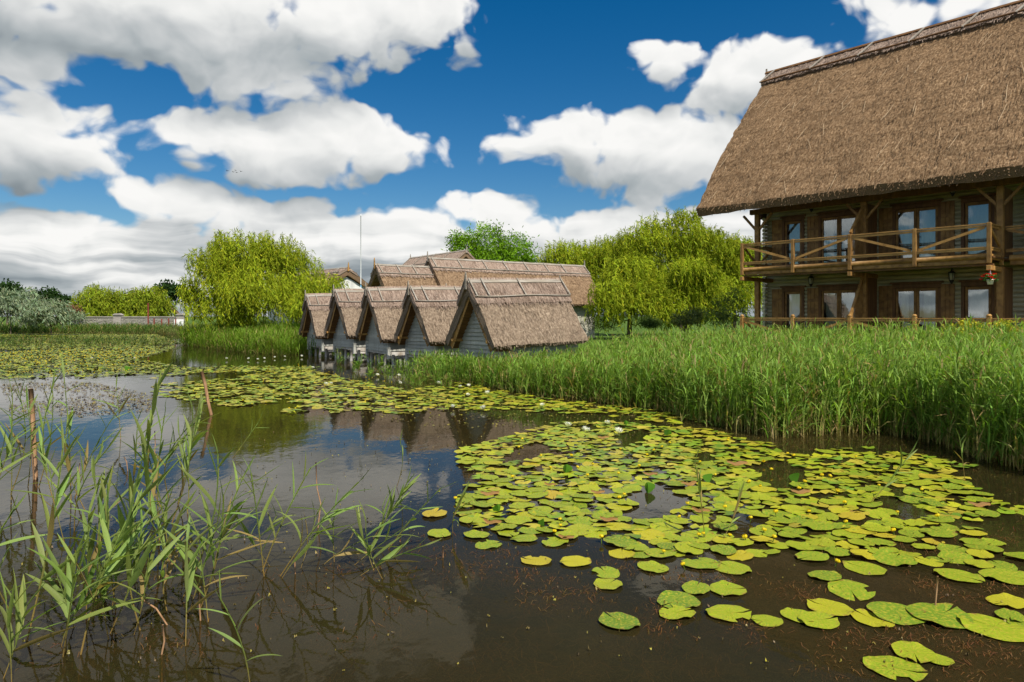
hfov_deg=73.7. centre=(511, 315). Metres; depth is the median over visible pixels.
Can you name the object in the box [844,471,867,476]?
lily pad
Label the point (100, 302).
willow tree
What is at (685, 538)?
lily pad
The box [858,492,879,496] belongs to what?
lily pad
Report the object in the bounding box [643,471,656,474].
curled dry leaf
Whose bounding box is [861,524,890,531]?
lily pad
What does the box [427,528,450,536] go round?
lily pad
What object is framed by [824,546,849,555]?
lily pad
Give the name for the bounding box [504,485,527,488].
lily pad
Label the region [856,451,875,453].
lily pad
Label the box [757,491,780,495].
lily pad
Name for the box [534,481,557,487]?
lily pad
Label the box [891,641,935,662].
lily pad
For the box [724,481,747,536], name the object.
reed plant
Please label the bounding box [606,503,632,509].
lily pad
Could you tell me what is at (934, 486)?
lily pad
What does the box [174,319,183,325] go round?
white board
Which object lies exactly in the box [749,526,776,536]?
lily pad
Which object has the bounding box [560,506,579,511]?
lily pad
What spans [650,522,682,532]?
lily pad
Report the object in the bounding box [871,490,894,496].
lily pad
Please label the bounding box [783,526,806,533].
lily pad
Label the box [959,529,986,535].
lily pad
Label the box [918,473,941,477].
lily pad
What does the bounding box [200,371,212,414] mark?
dead branch
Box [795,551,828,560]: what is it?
lily pad
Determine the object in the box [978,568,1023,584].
lily pad
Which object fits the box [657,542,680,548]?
lily pad
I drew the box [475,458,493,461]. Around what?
lily pad
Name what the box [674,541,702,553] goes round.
lily pad
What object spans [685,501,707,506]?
lily pad
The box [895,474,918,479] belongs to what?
lily pad
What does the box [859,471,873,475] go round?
lily pad
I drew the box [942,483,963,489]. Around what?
lily pad
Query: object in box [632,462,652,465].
lily pad
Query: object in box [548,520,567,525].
lily pad
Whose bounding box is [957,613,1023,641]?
lily pad
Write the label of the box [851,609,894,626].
lily pad
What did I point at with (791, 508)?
lily pad
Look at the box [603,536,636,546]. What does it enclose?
lily pad
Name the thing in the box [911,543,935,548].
lily pad
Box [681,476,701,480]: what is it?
lily pad
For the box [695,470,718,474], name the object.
lily pad
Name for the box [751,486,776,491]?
lily pad
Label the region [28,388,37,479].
wooden stake
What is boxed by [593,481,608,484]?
lily pad
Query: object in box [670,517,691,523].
lily pad
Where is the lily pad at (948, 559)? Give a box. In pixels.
[925,556,951,561]
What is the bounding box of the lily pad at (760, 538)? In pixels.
[750,535,778,542]
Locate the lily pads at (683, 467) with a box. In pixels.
[0,333,1023,549]
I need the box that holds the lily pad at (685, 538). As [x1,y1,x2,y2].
[676,536,696,541]
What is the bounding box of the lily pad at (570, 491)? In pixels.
[559,487,580,494]
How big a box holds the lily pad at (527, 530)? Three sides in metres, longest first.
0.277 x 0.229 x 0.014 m
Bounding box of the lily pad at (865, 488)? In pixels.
[855,487,874,490]
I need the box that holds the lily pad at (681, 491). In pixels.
[672,489,697,493]
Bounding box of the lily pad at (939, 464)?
[927,461,950,466]
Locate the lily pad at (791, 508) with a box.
[781,505,806,512]
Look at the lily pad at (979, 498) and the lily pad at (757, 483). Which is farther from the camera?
the lily pad at (757, 483)
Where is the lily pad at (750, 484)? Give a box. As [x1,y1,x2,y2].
[732,480,755,487]
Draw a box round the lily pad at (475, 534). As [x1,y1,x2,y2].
[464,530,489,537]
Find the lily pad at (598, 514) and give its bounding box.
[591,510,613,518]
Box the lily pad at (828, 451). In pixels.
[814,448,837,453]
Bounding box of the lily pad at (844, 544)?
[835,540,858,548]
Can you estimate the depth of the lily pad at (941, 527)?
7.02 m
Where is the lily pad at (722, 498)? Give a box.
[713,495,736,501]
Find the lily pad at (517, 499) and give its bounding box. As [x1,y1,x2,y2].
[507,497,530,501]
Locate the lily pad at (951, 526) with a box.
[940,523,959,530]
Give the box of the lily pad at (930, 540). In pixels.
[922,538,944,544]
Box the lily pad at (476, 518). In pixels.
[459,513,488,522]
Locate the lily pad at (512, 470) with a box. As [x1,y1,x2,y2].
[502,468,519,473]
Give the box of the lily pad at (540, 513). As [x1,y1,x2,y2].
[528,510,548,515]
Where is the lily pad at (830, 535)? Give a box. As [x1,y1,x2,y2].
[810,532,845,539]
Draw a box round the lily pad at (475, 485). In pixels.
[463,483,484,486]
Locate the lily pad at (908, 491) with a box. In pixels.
[903,488,928,495]
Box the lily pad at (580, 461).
[575,458,592,463]
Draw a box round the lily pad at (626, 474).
[611,472,631,476]
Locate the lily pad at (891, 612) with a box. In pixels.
[866,601,927,624]
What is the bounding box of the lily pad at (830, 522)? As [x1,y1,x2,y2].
[813,519,833,524]
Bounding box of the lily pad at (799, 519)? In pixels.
[791,515,814,523]
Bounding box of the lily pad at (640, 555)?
[632,552,649,557]
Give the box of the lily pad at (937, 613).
[906,602,973,628]
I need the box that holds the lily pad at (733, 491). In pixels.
[723,489,750,494]
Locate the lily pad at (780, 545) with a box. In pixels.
[766,542,789,548]
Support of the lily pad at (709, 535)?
on the water
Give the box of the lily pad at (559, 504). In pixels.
[548,501,574,507]
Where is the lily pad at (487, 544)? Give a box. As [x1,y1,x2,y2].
[475,539,501,548]
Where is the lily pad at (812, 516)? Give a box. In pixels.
[799,513,817,518]
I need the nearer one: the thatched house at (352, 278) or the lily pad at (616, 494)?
the lily pad at (616, 494)
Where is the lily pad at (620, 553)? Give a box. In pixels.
[609,549,634,557]
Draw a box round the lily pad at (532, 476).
[521,475,544,477]
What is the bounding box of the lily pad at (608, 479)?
[598,477,615,481]
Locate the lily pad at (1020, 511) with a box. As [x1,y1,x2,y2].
[1015,509,1023,514]
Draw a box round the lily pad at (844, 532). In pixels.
[832,529,865,538]
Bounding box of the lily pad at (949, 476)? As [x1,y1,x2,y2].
[935,474,955,478]
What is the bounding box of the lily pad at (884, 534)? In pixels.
[872,532,895,537]
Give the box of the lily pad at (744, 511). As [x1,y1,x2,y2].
[738,508,758,514]
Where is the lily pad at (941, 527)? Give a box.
[931,526,955,530]
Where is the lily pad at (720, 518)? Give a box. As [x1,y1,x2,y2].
[711,515,731,523]
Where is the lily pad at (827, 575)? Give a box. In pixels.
[807,570,841,580]
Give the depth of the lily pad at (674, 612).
5.02 m
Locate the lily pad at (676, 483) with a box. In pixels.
[663,481,686,485]
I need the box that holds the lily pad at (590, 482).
[578,481,597,486]
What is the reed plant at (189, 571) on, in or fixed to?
in the water
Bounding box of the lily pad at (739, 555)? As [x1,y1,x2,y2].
[726,550,753,560]
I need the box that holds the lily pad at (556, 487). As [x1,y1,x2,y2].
[548,486,566,489]
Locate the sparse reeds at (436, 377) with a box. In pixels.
[335,347,452,385]
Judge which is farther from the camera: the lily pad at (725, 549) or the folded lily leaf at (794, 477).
the folded lily leaf at (794, 477)
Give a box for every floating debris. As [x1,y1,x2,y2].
[1,373,1006,670]
[21,389,1023,681]
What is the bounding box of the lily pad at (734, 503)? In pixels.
[724,501,743,505]
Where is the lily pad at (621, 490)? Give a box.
[612,487,631,493]
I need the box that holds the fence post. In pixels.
[147,303,148,323]
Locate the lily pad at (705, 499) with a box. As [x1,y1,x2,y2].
[692,496,709,501]
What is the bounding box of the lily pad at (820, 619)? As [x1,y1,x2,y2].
[798,611,839,628]
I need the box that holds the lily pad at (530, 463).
[523,461,539,465]
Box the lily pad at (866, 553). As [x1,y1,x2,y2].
[850,549,875,559]
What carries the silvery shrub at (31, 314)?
on the ground
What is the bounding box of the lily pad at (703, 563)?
[681,557,721,568]
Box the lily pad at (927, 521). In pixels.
[915,518,938,523]
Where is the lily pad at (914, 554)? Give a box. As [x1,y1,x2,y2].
[899,550,920,556]
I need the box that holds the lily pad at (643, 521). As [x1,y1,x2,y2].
[633,518,652,525]
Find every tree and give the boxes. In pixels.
[0,278,28,324]
[28,285,64,323]
[62,294,71,303]
[70,282,125,317]
[107,286,143,317]
[119,284,176,317]
[153,278,188,304]
[174,226,326,331]
[287,273,349,320]
[441,218,540,262]
[537,233,634,285]
[583,250,666,339]
[605,205,735,333]
[638,253,738,335]
[707,230,766,336]
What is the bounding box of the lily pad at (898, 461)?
[887,459,911,463]
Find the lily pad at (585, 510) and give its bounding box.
[572,508,592,514]
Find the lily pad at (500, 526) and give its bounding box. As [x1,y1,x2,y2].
[491,523,516,529]
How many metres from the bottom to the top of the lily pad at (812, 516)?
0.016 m
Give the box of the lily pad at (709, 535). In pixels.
[681,530,714,542]
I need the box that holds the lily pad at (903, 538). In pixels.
[892,535,916,541]
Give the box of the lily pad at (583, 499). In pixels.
[574,498,592,501]
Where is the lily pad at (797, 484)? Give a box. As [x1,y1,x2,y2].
[789,481,807,486]
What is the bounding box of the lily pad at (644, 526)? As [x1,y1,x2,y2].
[621,524,650,530]
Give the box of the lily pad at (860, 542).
[848,539,874,545]
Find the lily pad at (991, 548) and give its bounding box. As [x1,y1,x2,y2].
[963,542,1003,551]
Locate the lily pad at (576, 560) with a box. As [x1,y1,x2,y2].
[560,555,591,565]
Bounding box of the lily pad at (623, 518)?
[614,516,631,521]
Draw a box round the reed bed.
[408,313,1023,470]
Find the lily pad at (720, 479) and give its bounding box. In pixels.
[712,476,733,483]
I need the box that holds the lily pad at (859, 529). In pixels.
[842,525,876,533]
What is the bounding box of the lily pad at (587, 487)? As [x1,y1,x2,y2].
[578,484,601,492]
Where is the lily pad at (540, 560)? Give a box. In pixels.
[521,555,551,564]
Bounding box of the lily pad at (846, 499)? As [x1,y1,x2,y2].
[837,498,855,503]
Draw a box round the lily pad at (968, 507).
[959,504,983,510]
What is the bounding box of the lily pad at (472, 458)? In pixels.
[461,456,479,460]
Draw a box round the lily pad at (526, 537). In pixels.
[512,534,537,541]
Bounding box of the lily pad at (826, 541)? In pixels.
[805,537,835,546]
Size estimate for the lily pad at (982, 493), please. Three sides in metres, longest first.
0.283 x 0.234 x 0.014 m
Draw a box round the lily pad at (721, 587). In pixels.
[710,580,746,594]
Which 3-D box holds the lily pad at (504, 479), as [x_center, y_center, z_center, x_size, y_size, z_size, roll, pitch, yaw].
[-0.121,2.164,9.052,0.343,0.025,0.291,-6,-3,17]
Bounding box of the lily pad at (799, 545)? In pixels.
[785,540,814,549]
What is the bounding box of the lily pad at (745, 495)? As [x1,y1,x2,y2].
[728,492,751,497]
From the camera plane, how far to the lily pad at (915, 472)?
9.55 m
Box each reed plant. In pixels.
[0,381,37,474]
[0,386,57,486]
[0,394,39,517]
[0,428,34,479]
[0,492,46,607]
[0,569,64,681]
[0,569,75,677]
[2,371,54,493]
[2,527,87,626]
[11,446,78,541]
[25,532,121,626]
[26,416,78,640]
[28,533,141,656]
[33,384,71,486]
[37,370,62,504]
[43,426,122,529]
[49,541,132,645]
[52,485,102,613]
[54,412,88,509]
[57,358,85,499]
[60,493,165,638]
[66,463,153,608]
[69,401,130,497]
[76,468,167,654]
[80,504,169,605]
[88,528,148,626]
[91,454,120,540]
[93,373,129,438]
[102,458,165,629]
[102,529,186,634]
[110,497,173,633]
[120,362,172,565]
[123,442,187,561]
[130,410,200,497]
[133,408,159,483]
[135,402,190,539]
[137,485,207,574]
[141,414,168,506]
[142,509,246,621]
[160,489,217,612]
[163,491,242,607]
[168,473,275,606]
[172,392,220,522]
[175,513,225,645]
[176,418,201,513]
[177,392,210,503]
[178,435,258,600]
[199,569,280,681]
[212,456,268,570]
[225,458,279,575]
[227,504,273,564]
[233,412,265,456]
[237,504,293,553]
[262,453,331,570]
[277,469,369,575]
[282,515,339,577]
[301,498,340,566]
[321,488,356,561]
[322,523,390,565]
[349,499,400,578]
[351,506,373,570]
[354,515,417,564]
[361,534,440,574]
[368,488,407,530]
[373,468,423,537]
[388,483,452,548]
[397,429,406,485]
[452,482,469,532]
[694,443,704,536]
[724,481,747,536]
[870,442,916,502]
[955,429,968,478]
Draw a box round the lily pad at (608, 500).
[596,497,616,502]
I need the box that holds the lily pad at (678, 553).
[670,549,685,556]
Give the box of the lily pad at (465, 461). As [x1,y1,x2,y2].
[456,458,474,463]
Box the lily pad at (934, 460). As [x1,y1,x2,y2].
[924,458,948,462]
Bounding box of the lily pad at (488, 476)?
[480,474,498,479]
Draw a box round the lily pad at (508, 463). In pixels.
[496,462,516,465]
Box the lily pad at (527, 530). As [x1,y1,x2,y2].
[518,527,543,533]
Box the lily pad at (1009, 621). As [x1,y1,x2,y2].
[1005,618,1023,626]
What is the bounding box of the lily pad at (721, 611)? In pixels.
[706,604,751,621]
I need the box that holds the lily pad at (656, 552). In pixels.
[643,548,676,556]
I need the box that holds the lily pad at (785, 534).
[778,531,801,537]
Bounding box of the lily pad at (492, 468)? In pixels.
[486,467,506,470]
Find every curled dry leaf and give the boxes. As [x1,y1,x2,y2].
[480,491,498,495]
[483,518,501,523]
[558,534,573,538]
[591,490,604,493]
[600,516,617,520]
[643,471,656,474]
[681,480,696,485]
[692,506,709,511]
[727,460,747,465]
[790,488,810,493]
[967,500,990,506]
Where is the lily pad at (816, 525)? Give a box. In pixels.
[802,521,834,529]
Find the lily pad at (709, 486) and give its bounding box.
[701,484,716,489]
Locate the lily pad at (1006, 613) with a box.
[994,608,1023,621]
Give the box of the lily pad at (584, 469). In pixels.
[577,465,597,471]
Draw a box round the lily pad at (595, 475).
[584,473,605,477]
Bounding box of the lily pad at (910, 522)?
[904,519,924,525]
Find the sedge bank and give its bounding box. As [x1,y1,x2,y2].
[172,317,349,355]
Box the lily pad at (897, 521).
[881,517,907,524]
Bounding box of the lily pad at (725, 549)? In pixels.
[710,544,736,554]
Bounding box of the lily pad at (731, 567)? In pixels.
[713,560,751,573]
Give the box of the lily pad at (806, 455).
[791,453,809,456]
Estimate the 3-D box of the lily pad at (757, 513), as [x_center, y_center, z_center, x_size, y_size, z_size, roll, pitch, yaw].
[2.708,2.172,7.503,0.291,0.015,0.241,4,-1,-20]
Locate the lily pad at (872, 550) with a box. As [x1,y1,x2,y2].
[865,546,878,553]
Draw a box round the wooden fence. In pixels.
[740,314,1023,338]
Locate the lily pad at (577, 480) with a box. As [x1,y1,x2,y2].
[569,478,589,483]
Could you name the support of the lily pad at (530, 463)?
on the water
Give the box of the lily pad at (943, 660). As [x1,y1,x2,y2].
[930,653,954,664]
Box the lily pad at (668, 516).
[663,515,681,520]
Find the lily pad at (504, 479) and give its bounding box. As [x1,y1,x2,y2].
[492,477,515,481]
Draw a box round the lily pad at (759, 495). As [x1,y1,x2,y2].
[749,492,771,499]
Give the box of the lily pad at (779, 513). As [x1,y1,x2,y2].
[762,509,790,518]
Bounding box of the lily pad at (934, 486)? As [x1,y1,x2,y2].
[920,485,945,489]
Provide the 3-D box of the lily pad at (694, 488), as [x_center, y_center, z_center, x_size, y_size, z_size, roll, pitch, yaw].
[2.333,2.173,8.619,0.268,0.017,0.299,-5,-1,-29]
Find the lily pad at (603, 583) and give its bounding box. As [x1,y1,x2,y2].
[593,578,622,588]
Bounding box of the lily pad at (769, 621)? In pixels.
[751,615,782,626]
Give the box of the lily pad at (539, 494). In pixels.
[525,491,548,497]
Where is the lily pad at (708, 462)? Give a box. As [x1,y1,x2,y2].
[696,460,716,464]
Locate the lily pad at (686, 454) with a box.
[676,453,694,456]
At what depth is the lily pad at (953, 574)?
5.75 m
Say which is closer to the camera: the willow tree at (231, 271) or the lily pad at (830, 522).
the lily pad at (830, 522)
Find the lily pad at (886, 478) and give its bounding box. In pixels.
[877,476,897,481]
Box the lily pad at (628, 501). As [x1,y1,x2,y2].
[613,498,638,504]
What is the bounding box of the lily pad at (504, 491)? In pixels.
[493,489,514,495]
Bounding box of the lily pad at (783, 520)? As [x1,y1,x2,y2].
[768,517,796,522]
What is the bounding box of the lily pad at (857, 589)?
[828,579,875,600]
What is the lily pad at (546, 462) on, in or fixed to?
on the water
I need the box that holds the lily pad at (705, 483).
[696,481,714,485]
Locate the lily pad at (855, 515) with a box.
[838,511,865,519]
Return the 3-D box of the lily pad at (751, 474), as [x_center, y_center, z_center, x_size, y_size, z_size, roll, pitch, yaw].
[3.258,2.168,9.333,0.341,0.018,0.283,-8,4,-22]
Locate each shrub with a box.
[0,285,53,333]
[11,294,92,334]
[51,303,85,324]
[579,314,623,337]
[634,314,664,332]
[665,306,709,330]
[701,284,749,332]
[942,317,1023,336]
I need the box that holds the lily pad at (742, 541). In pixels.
[728,538,753,545]
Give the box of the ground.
[0,316,762,351]
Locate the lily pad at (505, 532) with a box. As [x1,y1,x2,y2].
[497,530,518,535]
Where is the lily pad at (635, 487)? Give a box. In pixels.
[624,485,641,490]
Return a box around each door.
[785,221,800,264]
[785,291,800,330]
[822,216,838,262]
[822,290,838,333]
[839,215,856,261]
[839,290,856,333]
[896,208,916,257]
[896,288,916,328]
[917,206,937,256]
[917,287,937,331]
[965,201,990,253]
[965,286,990,328]
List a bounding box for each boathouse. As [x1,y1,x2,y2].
[299,290,343,356]
[324,285,377,360]
[355,282,446,365]
[393,281,461,366]
[446,272,587,364]
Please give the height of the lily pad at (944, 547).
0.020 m
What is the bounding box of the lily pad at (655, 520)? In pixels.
[648,518,672,522]
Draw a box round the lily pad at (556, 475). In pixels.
[544,473,564,476]
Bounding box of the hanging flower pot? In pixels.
[980,270,998,284]
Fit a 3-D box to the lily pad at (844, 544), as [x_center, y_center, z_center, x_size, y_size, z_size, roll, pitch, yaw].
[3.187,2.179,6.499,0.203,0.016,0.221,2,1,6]
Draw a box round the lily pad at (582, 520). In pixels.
[568,516,593,524]
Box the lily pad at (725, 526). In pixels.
[713,523,737,530]
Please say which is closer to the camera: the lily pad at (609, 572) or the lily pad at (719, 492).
the lily pad at (609, 572)
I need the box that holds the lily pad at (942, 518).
[920,515,954,521]
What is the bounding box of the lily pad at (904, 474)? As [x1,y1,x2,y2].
[897,472,918,476]
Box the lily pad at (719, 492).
[710,490,729,495]
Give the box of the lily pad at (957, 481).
[947,478,972,484]
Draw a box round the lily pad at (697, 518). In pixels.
[690,515,709,522]
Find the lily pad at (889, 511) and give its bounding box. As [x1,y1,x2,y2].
[877,508,898,514]
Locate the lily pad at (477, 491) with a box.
[474,490,490,493]
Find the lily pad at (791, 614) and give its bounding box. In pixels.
[780,607,813,622]
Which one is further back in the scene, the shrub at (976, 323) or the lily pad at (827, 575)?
the shrub at (976, 323)
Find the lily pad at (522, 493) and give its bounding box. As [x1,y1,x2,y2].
[509,490,531,495]
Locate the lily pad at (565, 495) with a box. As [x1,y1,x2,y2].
[557,493,576,498]
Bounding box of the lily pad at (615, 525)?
[605,522,630,529]
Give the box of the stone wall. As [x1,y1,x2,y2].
[72,313,185,325]
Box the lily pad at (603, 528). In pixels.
[593,526,610,530]
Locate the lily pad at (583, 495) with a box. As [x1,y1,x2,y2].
[570,494,593,497]
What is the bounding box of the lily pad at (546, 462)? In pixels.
[537,460,555,463]
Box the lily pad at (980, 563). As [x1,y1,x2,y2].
[964,559,993,567]
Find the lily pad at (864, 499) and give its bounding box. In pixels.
[851,497,873,501]
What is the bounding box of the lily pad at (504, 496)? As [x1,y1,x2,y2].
[494,495,512,498]
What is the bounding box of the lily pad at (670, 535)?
[656,532,680,539]
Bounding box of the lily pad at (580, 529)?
[564,523,592,534]
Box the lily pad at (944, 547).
[936,543,966,552]
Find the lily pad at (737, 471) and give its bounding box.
[729,469,747,473]
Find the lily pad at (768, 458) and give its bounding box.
[756,456,774,459]
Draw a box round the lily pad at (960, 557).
[937,550,973,563]
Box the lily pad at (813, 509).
[804,507,824,512]
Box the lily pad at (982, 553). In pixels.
[966,549,993,557]
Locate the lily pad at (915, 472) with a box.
[910,469,928,474]
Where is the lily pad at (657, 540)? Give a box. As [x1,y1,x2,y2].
[649,537,671,544]
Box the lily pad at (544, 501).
[537,499,558,504]
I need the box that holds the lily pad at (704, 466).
[693,464,710,468]
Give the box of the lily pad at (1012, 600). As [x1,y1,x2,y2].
[986,592,1023,608]
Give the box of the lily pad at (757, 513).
[746,511,770,516]
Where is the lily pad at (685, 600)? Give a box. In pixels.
[657,590,700,607]
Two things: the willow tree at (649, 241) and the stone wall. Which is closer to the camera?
the willow tree at (649, 241)
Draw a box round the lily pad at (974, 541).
[959,538,988,544]
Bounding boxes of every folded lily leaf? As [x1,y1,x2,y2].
[492,504,500,512]
[538,518,543,525]
[563,464,572,472]
[645,482,654,492]
[664,429,671,435]
[702,474,711,481]
[789,473,798,481]
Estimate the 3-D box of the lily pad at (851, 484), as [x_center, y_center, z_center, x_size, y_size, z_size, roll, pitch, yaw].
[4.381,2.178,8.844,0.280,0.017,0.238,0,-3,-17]
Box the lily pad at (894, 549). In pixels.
[879,547,898,552]
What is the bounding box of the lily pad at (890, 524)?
[882,522,903,527]
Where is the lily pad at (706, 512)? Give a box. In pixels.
[692,510,713,513]
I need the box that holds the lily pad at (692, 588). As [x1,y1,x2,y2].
[682,580,709,593]
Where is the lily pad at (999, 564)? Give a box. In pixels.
[987,560,1017,570]
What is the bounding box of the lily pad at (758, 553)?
[745,549,767,556]
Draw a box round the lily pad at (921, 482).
[906,479,932,485]
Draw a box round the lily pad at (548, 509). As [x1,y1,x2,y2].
[528,506,553,512]
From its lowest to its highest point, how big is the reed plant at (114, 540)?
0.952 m
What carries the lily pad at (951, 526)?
on the water
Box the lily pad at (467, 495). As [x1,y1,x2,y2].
[457,493,475,497]
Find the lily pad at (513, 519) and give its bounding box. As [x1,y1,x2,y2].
[504,515,532,523]
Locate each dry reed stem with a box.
[143,600,167,624]
[161,624,164,654]
[199,587,200,620]
[315,462,320,527]
[934,576,938,604]
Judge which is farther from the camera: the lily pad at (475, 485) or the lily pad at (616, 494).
the lily pad at (475, 485)
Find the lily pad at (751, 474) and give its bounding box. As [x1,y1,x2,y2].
[738,471,761,478]
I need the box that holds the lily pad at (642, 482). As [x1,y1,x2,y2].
[633,480,654,485]
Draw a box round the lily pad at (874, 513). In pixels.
[865,509,889,518]
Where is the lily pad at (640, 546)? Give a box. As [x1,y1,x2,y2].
[624,541,648,550]
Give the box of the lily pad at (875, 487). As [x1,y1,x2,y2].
[865,485,891,491]
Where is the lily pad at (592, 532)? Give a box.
[584,528,606,538]
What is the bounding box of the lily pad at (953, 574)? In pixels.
[933,568,984,582]
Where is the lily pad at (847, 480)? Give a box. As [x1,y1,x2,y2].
[838,478,859,482]
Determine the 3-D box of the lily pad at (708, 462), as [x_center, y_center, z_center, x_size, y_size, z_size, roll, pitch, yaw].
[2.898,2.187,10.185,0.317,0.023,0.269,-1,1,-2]
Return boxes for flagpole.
[360,215,361,288]
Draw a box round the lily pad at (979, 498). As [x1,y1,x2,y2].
[966,496,992,501]
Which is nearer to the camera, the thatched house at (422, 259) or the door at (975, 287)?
the door at (975, 287)
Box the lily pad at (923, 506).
[913,503,935,508]
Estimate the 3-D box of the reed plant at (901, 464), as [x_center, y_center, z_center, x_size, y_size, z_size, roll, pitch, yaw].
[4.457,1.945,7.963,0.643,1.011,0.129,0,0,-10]
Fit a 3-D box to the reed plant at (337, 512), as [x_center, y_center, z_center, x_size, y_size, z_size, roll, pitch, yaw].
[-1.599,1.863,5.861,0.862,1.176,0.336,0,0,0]
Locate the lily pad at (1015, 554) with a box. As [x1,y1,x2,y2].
[1003,552,1023,558]
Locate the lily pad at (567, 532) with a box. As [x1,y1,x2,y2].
[555,530,577,538]
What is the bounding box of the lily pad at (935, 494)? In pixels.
[924,490,946,496]
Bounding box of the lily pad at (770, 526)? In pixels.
[756,524,774,530]
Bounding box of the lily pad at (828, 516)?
[816,511,838,520]
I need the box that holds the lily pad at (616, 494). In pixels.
[609,493,626,496]
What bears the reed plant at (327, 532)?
in the water
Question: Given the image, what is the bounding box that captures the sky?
[0,0,1017,316]
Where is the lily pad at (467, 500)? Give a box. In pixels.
[456,497,478,502]
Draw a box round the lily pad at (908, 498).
[898,495,925,503]
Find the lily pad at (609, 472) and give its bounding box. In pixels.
[602,470,620,474]
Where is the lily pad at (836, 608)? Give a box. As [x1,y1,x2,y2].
[807,598,853,615]
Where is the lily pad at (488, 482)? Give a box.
[477,481,500,484]
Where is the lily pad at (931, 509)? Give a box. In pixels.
[925,506,945,512]
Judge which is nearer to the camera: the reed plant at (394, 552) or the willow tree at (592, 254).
the reed plant at (394, 552)
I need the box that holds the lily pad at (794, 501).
[785,497,805,503]
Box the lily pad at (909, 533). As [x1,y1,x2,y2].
[898,529,924,536]
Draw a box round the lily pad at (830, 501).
[819,498,842,503]
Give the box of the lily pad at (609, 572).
[592,566,619,578]
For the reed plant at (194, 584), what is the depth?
4.91 m
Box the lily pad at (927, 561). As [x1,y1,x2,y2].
[914,556,943,566]
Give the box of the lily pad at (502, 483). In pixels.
[493,481,511,485]
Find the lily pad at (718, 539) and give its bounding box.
[713,536,732,542]
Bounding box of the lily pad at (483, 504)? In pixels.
[470,501,493,506]
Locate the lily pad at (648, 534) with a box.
[632,528,664,539]
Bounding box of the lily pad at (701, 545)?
[687,541,710,548]
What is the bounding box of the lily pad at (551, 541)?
[542,537,568,546]
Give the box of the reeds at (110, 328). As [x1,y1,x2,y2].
[0,320,235,347]
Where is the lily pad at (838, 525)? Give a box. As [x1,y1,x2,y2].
[832,522,850,528]
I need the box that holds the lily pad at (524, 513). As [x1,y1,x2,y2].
[516,511,536,516]
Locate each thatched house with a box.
[266,262,367,324]
[367,258,437,286]
[402,246,475,265]
[424,251,595,337]
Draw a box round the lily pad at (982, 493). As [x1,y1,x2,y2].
[974,491,993,495]
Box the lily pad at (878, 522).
[866,520,888,525]
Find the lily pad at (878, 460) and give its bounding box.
[872,459,894,463]
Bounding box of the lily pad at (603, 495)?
[593,493,612,497]
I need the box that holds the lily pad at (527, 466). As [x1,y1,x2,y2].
[518,465,536,467]
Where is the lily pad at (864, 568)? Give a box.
[843,561,886,574]
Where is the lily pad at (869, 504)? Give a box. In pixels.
[859,501,882,506]
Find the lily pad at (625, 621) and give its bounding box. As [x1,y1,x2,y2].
[599,612,639,628]
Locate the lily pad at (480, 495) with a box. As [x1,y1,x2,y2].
[473,493,493,497]
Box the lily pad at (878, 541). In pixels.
[864,537,895,545]
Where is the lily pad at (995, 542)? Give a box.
[981,537,1005,545]
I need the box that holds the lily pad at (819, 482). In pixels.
[807,479,831,484]
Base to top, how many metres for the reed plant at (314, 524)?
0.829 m
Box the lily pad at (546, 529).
[535,526,556,531]
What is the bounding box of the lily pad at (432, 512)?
[422,508,446,516]
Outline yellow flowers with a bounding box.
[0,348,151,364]
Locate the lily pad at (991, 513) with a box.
[975,509,1000,516]
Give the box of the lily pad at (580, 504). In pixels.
[569,500,586,508]
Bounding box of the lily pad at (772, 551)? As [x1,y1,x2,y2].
[760,549,780,553]
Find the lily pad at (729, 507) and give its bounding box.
[712,503,739,510]
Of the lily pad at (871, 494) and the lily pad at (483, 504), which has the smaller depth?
the lily pad at (483, 504)
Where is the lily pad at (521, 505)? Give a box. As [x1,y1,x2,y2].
[509,502,534,508]
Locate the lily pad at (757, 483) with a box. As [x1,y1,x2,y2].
[754,481,770,486]
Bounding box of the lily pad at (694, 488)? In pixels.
[685,486,707,491]
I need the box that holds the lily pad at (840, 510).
[831,507,852,513]
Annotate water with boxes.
[0,332,1023,681]
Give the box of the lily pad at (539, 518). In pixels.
[530,516,553,521]
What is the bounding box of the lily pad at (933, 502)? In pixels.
[920,498,947,506]
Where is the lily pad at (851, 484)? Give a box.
[839,483,859,485]
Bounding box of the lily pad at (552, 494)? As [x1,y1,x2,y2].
[543,490,562,498]
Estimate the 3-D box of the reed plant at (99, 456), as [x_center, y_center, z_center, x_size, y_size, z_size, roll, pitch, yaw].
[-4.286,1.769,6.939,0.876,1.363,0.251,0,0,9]
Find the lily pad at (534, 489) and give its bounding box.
[525,487,547,491]
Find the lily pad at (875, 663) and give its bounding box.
[863,656,927,681]
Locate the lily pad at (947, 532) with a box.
[919,528,957,536]
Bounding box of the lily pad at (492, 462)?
[484,461,502,463]
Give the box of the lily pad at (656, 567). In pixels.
[637,560,668,572]
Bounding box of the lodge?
[696,0,1023,342]
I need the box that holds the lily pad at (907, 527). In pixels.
[900,525,920,532]
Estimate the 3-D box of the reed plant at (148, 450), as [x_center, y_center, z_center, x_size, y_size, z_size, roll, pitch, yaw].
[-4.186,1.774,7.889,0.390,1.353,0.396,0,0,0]
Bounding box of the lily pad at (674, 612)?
[659,604,695,618]
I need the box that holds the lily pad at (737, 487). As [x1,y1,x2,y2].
[729,485,748,490]
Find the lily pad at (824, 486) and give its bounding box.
[811,483,834,488]
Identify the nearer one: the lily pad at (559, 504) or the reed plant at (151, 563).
the reed plant at (151, 563)
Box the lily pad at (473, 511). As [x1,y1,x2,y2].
[453,508,481,513]
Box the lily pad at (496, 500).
[487,497,507,503]
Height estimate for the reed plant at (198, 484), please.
1.548 m
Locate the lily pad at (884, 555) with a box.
[872,548,917,565]
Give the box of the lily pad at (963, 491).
[945,490,975,493]

